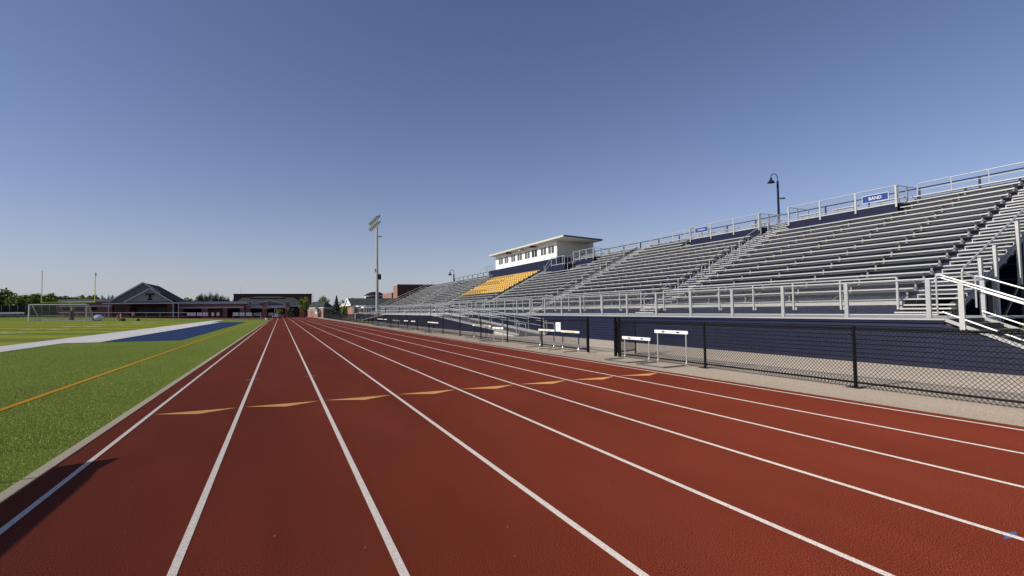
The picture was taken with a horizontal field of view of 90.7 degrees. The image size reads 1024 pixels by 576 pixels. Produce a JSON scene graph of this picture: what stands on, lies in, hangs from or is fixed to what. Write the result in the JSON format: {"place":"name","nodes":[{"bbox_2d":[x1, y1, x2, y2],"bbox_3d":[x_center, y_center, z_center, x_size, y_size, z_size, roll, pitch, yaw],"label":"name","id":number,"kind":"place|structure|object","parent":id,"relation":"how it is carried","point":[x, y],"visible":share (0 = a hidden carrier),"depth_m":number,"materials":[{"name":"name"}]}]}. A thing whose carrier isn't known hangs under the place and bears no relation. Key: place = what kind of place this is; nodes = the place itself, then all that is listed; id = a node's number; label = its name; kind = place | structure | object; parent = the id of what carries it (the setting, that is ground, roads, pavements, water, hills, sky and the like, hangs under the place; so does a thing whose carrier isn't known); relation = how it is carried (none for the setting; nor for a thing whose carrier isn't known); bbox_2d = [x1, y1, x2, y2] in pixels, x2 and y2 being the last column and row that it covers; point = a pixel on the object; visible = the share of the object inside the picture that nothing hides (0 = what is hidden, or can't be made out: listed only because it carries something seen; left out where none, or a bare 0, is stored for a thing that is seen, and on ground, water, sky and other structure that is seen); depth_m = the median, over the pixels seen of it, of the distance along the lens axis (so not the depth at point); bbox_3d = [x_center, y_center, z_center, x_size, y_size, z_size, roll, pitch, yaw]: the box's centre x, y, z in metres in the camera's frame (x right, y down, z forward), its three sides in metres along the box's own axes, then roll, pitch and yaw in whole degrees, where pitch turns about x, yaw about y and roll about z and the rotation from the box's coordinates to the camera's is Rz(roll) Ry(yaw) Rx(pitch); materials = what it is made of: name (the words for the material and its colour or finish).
{"place":"outdoors","nodes":[
{"label":"outdoors","id":0,"kind":"place"},
{"bbox_2d":[0,317,267,492],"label":"turf field","id":1,"kind":"structure","parent":0,"point":[232,335],"depth_m":13.87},
{"bbox_2d":[0,312,24,316],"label":"team bench","id":2,"kind":"object","parent":1,"relation":"on","point":[12,313],"visible":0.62,"depth_m":106.07,"materials":[{"name":"white metal"}]},
{"bbox_2d":[28,304,94,320],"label":"soccer goal","id":3,"kind":"object","parent":1,"relation":"on","point":[85,313],"visible":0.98,"depth_m":78.43,"materials":[{"name":"grey metal"}]},
{"bbox_2d":[41,271,95,319],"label":"goalpost","id":4,"kind":"object","parent":1,"relation":"on","point":[71,314],"visible":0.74,"depth_m":86.20,"materials":[{"name":"yellow metal"}]},
{"bbox_2d":[0,321,179,345],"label":"turf bands","id":5,"kind":"object","parent":1,"relation":"on","point":[35,336],"visible":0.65,"depth_m":47.10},
{"bbox_2d":[21,324,107,332],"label":"yard numbers","id":6,"kind":"object","parent":5,"relation":"on","point":[62,329],"visible":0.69,"depth_m":44.87},
{"bbox_2d":[0,321,137,338],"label":"yard lines","id":7,"kind":"object","parent":5,"relation":"on","point":[40,326],"visible":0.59,"depth_m":52.09,"materials":[{"name":"white paint"}]},
{"bbox_2d":[94,315,103,320],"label":"umbrella","id":8,"kind":"object","parent":1,"relation":"on","point":[98,317],"visible":0.92,"depth_m":82.13,"materials":[{"name":"white"}]},
{"bbox_2d":[0,320,222,351],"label":"sideline border","id":9,"kind":"object","parent":1,"relation":"on","point":[106,336],"visible":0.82,"depth_m":32.26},
{"bbox_2d":[0,342,233,491],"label":"turf blades","id":10,"kind":"object","parent":1,"relation":"on","point":[71,413],"visible":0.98,"depth_m":8.87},
{"bbox_2d":[0,321,254,410],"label":"orange boundary line","id":11,"kind":"object","parent":1,"relation":"on","point":[27,400],"visible":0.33,"depth_m":11.44,"materials":[{"name":"orange paint"}]},
{"bbox_2d":[104,322,243,341],"bbox_3d":[-32.688,4.217,54.735,3.690,0.037,59.600,0,-3,-25],"label":"coaching box","id":12,"kind":"object","parent":1,"relation":"on","point":[182,334],"visible":1,"depth_m":37.56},
{"bbox_2d":[57,317,269,319],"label":"track curve","id":13,"kind":"object","parent":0,"point":[176,318],"visible":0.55,"depth_m":122.36,"materials":[{"name":"rubber"}]},
{"bbox_2d":[57,315,333,317],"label":"parking asphalt","id":14,"kind":"structure","parent":0,"point":[190,317],"depth_m":142.60,"materials":[{"name":"grey asphalt"}]},
{"bbox_2d":[1,295,34,305],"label":"tree","id":15,"kind":"object","parent":14,"relation":"on","point":[19,300],"visible":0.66,"depth_m":125.88,"materials":[{"name":"green plant"}]},
{"bbox_2d":[29,293,45,303],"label":"tree","id":16,"kind":"object","parent":14,"relation":"on","point":[36,298],"visible":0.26,"depth_m":131.50,"materials":[{"name":"green plant"}]},
{"bbox_2d":[43,293,59,309],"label":"tree","id":17,"kind":"object","parent":14,"relation":"on","point":[51,297],"visible":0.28,"depth_m":135.25,"materials":[{"name":"green plant"}]},
{"bbox_2d":[78,295,93,298],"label":"tree","id":18,"kind":"object","parent":14,"relation":"on","point":[89,297],"visible":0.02,"depth_m":166.33,"materials":[{"name":"green plant"}]},
{"bbox_2d":[238,297,299,316],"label":"entrance building","id":19,"kind":"structure","parent":14,"relation":"on","point":[274,304],"depth_m":165.56,"materials":[{"name":"black"}]},
{"bbox_2d":[233,294,312,315],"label":"hall","id":20,"kind":"structure","parent":14,"relation":"on","point":[237,297],"depth_m":195.38,"materials":[{"name":"brick"}]},
{"bbox_2d":[318,295,328,302],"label":"tree","id":21,"kind":"object","parent":14,"relation":"on","point":[323,299],"visible":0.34,"depth_m":173.45,"materials":[{"name":"green plant"}]},
{"bbox_2d":[383,284,436,309],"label":"brick block","id":22,"kind":"structure","parent":14,"relation":"on","point":[399,290],"depth_m":176.60,"materials":[{"name":"brick"}]},
{"bbox_2d":[331,295,340,314],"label":"tree","id":23,"kind":"object","parent":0,"point":[336,305],"visible":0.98,"depth_m":141.76,"materials":[{"name":"green plant"}]},
{"bbox_2d":[340,306,346,315],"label":"tree","id":24,"kind":"object","parent":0,"point":[343,310],"visible":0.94,"depth_m":133.26,"materials":[{"name":"green plant"}]},
{"bbox_2d":[356,305,371,312],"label":"shelter","id":25,"kind":"object","parent":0,"point":[362,306],"visible":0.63,"depth_m":113.64,"materials":[{"name":"white paint"}]},
{"bbox_2d":[0,316,1023,575],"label":"track","id":26,"kind":"structure","parent":0,"point":[286,496],"depth_m":4.53,"materials":[{"name":"rubber"}]},
{"bbox_2d":[277,309,283,317],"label":"bush","id":27,"kind":"object","parent":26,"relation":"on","point":[280,312],"visible":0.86,"depth_m":137.63,"materials":[{"name":"green plant"}]},
{"bbox_2d":[165,373,655,413],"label":"exchange marks","id":28,"kind":"object","parent":26,"relation":"on","point":[358,398],"visible":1,"depth_m":8.95,"materials":[{"name":"yellow paint"}]},
{"bbox_2d":[0,316,1023,575],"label":"lane markings","id":29,"kind":"object","parent":26,"relation":"on","point":[382,528],"visible":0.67,"depth_m":4.63,"materials":[{"name":"paint"}]},
{"bbox_2d":[1004,531,1016,538],"bbox_3d":[3.243,1.608,3.289,0.065,0.001,0.203,-3,-3,41],"label":"blue tape mark","id":30,"kind":"object","parent":26,"relation":"on","point":[1012,533],"visible":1,"depth_m":3.30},
{"bbox_2d":[0,0,1023,309],"label":"sky","id":31,"kind":"structure","parent":0,"point":[185,148],"materials":[{"name":"blue"}]},
{"bbox_2d":[4,317,1021,426],"bbox_3d":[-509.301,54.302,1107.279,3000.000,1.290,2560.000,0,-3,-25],"label":"ground","id":32,"kind":"structure","parent":0,"point":[599,361],"depth_m":12.43,"materials":[{"name":"green plant"}]},
{"bbox_2d":[0,287,17,305],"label":"tree","id":33,"kind":"object","parent":32,"relation":"on","point":[6,293],"visible":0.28,"depth_m":126.97,"materials":[{"name":"green plant"}]},
{"bbox_2d":[0,305,56,316],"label":"screened fence","id":34,"kind":"object","parent":32,"relation":"on","point":[24,308],"visible":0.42,"depth_m":120.88,"materials":[{"name":"black metal"}]},
{"bbox_2d":[58,299,113,316],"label":"brick building","id":35,"kind":"structure","parent":32,"relation":"on","point":[97,306],"depth_m":131.83,"materials":[{"name":"red"}]},
{"bbox_2d":[59,312,186,316],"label":"pipe rail","id":36,"kind":"object","parent":32,"relation":"on","point":[126,312],"visible":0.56,"depth_m":125.28,"materials":[{"name":"silver metal"}]},
{"bbox_2d":[0,317,268,503],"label":"track curb","id":37,"kind":"structure","parent":32,"relation":"on","point":[10,491],"depth_m":5.91,"materials":[{"name":"concrete"}]},
{"bbox_2d":[102,282,186,317],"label":"pavilion","id":38,"kind":"structure","parent":32,"relation":"on","point":[143,297],"depth_m":131.23,"materials":[{"name":"brick"}]},
{"bbox_2d":[184,297,196,301],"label":"tree","id":39,"kind":"object","parent":32,"relation":"on","point":[188,300],"visible":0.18,"depth_m":199.81,"materials":[{"name":"green plant"}]},
{"bbox_2d":[195,292,204,301],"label":"tree","id":40,"kind":"object","parent":32,"relation":"on","point":[199,297],"visible":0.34,"depth_m":201.08,"materials":[{"name":"green plant"}]},
{"bbox_2d":[179,300,248,317],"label":"brick building","id":41,"kind":"structure","parent":32,"relation":"on","point":[225,308],"depth_m":144.79,"materials":[{"name":"red"}]},
{"bbox_2d":[184,308,200,317],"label":"door","id":42,"kind":"structure","parent":41,"relation":"in","point":[196,310],"depth_m":144.16,"materials":[{"name":"black"}]},
{"bbox_2d":[228,308,238,317],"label":"door","id":43,"kind":"structure","parent":41,"relation":"in","point":[230,310],"depth_m":148.24,"materials":[{"name":"black"}]},
{"bbox_2d":[246,306,250,317],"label":"brick pillar","id":44,"kind":"structure","parent":32,"relation":"on","point":[248,308],"depth_m":149.04,"materials":[{"name":"red brick"}]},
{"bbox_2d":[262,301,266,317],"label":"brick pillar","id":45,"kind":"structure","parent":32,"relation":"on","point":[264,309],"depth_m":148.12,"materials":[{"name":"red brick"}]},
{"bbox_2d":[285,301,289,316],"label":"brick pillar","id":46,"kind":"structure","parent":32,"relation":"on","point":[287,305],"depth_m":150.66,"materials":[{"name":"red brick"}]},
{"bbox_2d":[285,308,298,317],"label":"bush","id":47,"kind":"object","parent":32,"relation":"on","point":[292,312],"visible":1,"depth_m":136.89,"materials":[{"name":"green plant"}]},
{"bbox_2d":[299,296,309,317],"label":"tree","id":48,"kind":"object","parent":32,"relation":"on","point":[305,302],"visible":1,"depth_m":138.18,"materials":[{"name":"green plant"}]},
{"bbox_2d":[308,301,332,316],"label":"ticket house","id":49,"kind":"structure","parent":32,"relation":"on","point":[317,309],"depth_m":143.34,"materials":[{"name":"orange brick"}]},
{"bbox_2d":[340,298,402,316],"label":"park building","id":50,"kind":"structure","parent":32,"relation":"on","point":[350,304],"depth_m":127.88,"materials":[{"name":"grey brick"}]},
{"bbox_2d":[364,292,382,297],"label":"round building","id":51,"kind":"structure","parent":32,"relation":"on","point":[371,295],"depth_m":289.17,"materials":[{"name":"white paint"}]},
{"bbox_2d":[327,319,1023,426],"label":"track side strip","id":52,"kind":"object","parent":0,"point":[1003,414],"visible":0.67,"depth_m":9.13,"materials":[{"name":"grey concrete"}]},
{"bbox_2d":[323,313,586,351],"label":"chain link fence","id":53,"kind":"object","parent":52,"relation":"on","point":[351,317],"visible":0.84,"depth_m":28.17,"materials":[{"name":"black metal"}]},
{"bbox_2d":[479,327,503,341],"bbox_3d":[-0.987,2.191,23.877,0.793,0.658,1.220,0,-3,-26],"label":"hurdle","id":54,"kind":"object","parent":52,"relation":"on","point":[493,339],"visible":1,"depth_m":23.86,"materials":[{"name":"silver metal"}]},
{"bbox_2d":[530,329,554,348],"bbox_3d":[1.078,1.953,19.490,0.659,0.707,1.220,0,-3,-27],"label":"hurdle","id":55,"kind":"object","parent":52,"relation":"on","point":[540,330],"visible":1,"depth_m":19.60,"materials":[{"name":"beige"}]},
{"bbox_2d":[551,330,579,351],"bbox_3d":[1.815,1.877,17.929,0.659,0.707,1.220,0,-3,-26],"label":"hurdle","id":56,"kind":"object","parent":52,"relation":"on","point":[566,331],"visible":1,"depth_m":18.01,"materials":[{"name":"silver metal"}]},
{"bbox_2d":[556,322,560,331],"bbox_3d":[1.713,1.445,18.750,0.025,0.340,0.360,0,-3,-25],"label":"number board","id":57,"kind":"object","parent":56,"relation":"attached to","point":[558,326],"visible":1,"depth_m":18.71,"materials":[{"name":"white paint"}]},
{"bbox_2d":[582,317,594,352],"bbox_3d":[2.579,1.613,17.201,0.320,1.270,0.400,0,-3,-25],"label":"gate post","id":58,"kind":"object","parent":52,"relation":"on","point":[587,334],"visible":0.85,"depth_m":17.16,"materials":[{"name":"black metal"}]},
{"bbox_2d":[613,317,620,356],"bbox_3d":[3.269,1.531,15.693,0.112,1.290,0.312,0,-3,-25],"label":"gate post","id":59,"kind":"object","parent":52,"relation":"on","point":[616,322],"visible":0.86,"depth_m":15.72,"materials":[{"name":"black metal"}]},
{"bbox_2d":[617,319,635,352],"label":"gate","id":60,"kind":"structure","parent":59,"relation":"attached to","point":[634,329],"depth_m":16.45,"materials":[{"name":"black metal"}]},
{"bbox_2d":[604,336,650,362],"bbox_3d":[3.242,1.734,14.360,0.793,0.658,1.220,0,-3,-26],"label":"hurdle","id":61,"kind":"object","parent":52,"relation":"on","point":[637,338],"visible":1,"depth_m":14.33,"materials":[{"name":"white paint"}]},
{"bbox_2d":[636,330,687,367],"bbox_3d":[3.858,1.559,13.135,0.793,0.888,1.220,0,-3,-26],"label":"hurdle","id":62,"kind":"object","parent":52,"relation":"on","point":[670,332],"visible":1,"depth_m":13.16,"materials":[{"name":"white paint"}]},
{"bbox_2d":[619,321,1023,407],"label":"chain link fence","id":63,"kind":"object","parent":52,"relation":"on","point":[854,329],"visible":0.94,"depth_m":9.20,"materials":[{"name":"black metal"}]},
{"bbox_2d":[345,319,1023,407],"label":"concrete apron","id":64,"kind":"object","parent":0,"point":[601,346],"depth_m":11.79,"materials":[{"name":"grey concrete"}]},
{"bbox_2d":[368,215,381,320],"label":"light pole","id":65,"kind":"object","parent":64,"relation":"on","point":[375,221],"visible":0.96,"depth_m":73.71,"materials":[{"name":"metal"}]},
{"bbox_2d":[362,304,554,335],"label":"access ramp","id":66,"kind":"structure","parent":64,"relation":"on","point":[420,319],"depth_m":38.65,"materials":[{"name":"metal"}]},
{"label":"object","id":67,"kind":"structure","parent":0,"visible":0},
{"bbox_2d":[355,162,1023,375],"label":"grandstand","id":68,"kind":"object","parent":67,"relation":"on","point":[951,260],"visible":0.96,"depth_m":21.33,"materials":[{"name":"grey metal"}]},
{"bbox_2d":[480,235,602,278],"bbox_3d":[3.115,-2.655,58.790,5.730,4.142,24.033,0,-3,-25],"label":"press box","id":69,"kind":"object","parent":68,"relation":"on","point":[554,254],"visible":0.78,"depth_m":53.66,"materials":[{"name":"white metal"}]},
{"bbox_2d":[504,256,508,263],"bbox_3d":[-0.692,-3.497,63.149,0.026,0.860,1.226,0,-3,-25],"label":"window","id":70,"kind":"structure","parent":69,"relation":"in","point":[506,259],"depth_m":63.12,"materials":[{"name":"white glass"}]},
{"bbox_2d":[511,255,515,261],"bbox_3d":[0.150,-3.586,61.311,0.026,0.860,1.233,0,-3,-25],"label":"window","id":71,"kind":"structure","parent":69,"relation":"in","point":[513,259],"depth_m":61.22,"materials":[{"name":"white glass"}]},
{"bbox_2d":[517,253,521,260],"bbox_3d":[0.913,-3.666,59.645,0.026,0.860,1.385,0,-3,-25],"label":"window","id":72,"kind":"structure","parent":69,"relation":"in","point":[519,256],"depth_m":59.70,"materials":[{"name":"white glass"}]},
{"bbox_2d":[525,251,529,258],"bbox_3d":[1.751,-3.754,57.817,0.026,0.860,1.370,0,-3,-25],"label":"window","id":73,"kind":"structure","parent":69,"relation":"in","point":[527,254],"depth_m":57.74,"materials":[{"name":"grey glass"}]},
{"bbox_2d":[531,249,537,257],"bbox_3d":[2.498,-3.833,56.186,0.026,0.860,1.422,0,-3,-25],"label":"window","id":74,"kind":"structure","parent":69,"relation":"in","point":[534,252],"depth_m":56.16,"materials":[{"name":"grey glass"}]},
{"bbox_2d":[541,247,546,255],"bbox_3d":[3.382,-3.926,54.258,0.026,0.860,1.326,0,-3,-25],"label":"window","id":75,"kind":"structure","parent":69,"relation":"in","point":[543,250],"depth_m":54.14,"materials":[{"name":"grey glass"}]},
{"bbox_2d":[548,245,554,253],"bbox_3d":[4.088,-4.000,52.717,0.026,0.860,1.365,0,-3,-25],"label":"window","id":76,"kind":"structure","parent":69,"relation":"in","point":[551,249],"depth_m":52.63,"materials":[{"name":"grey glass"}]},
{"bbox_2d":[695,226,707,233],"bbox_3d":[12.650,-3.892,33.763,0.024,0.356,1.146,0,-3,-25],"label":"sign","id":77,"kind":"object","parent":68,"relation":"attached to","point":[701,229],"visible":1,"depth_m":33.75,"materials":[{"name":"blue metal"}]},
{"bbox_2d":[862,192,888,203],"bbox_3d":[17.168,-4.255,23.902,0.024,0.356,1.171,0,-3,-25],"label":"sign","id":78,"kind":"object","parent":68,"relation":"attached to","point":[875,197],"visible":1,"depth_m":23.88,"materials":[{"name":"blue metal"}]},
{"bbox_2d":[767,174,784,221],"bbox_3d":[17.152,-2.400,32.488,1.124,10.045,0.475,-1,-2,6],"label":"street lamp","id":79,"kind":"object","parent":67,"relation":"on","point":[770,181],"visible":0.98,"depth_m":32.63,"materials":[{"name":"black metal"}]}
]}

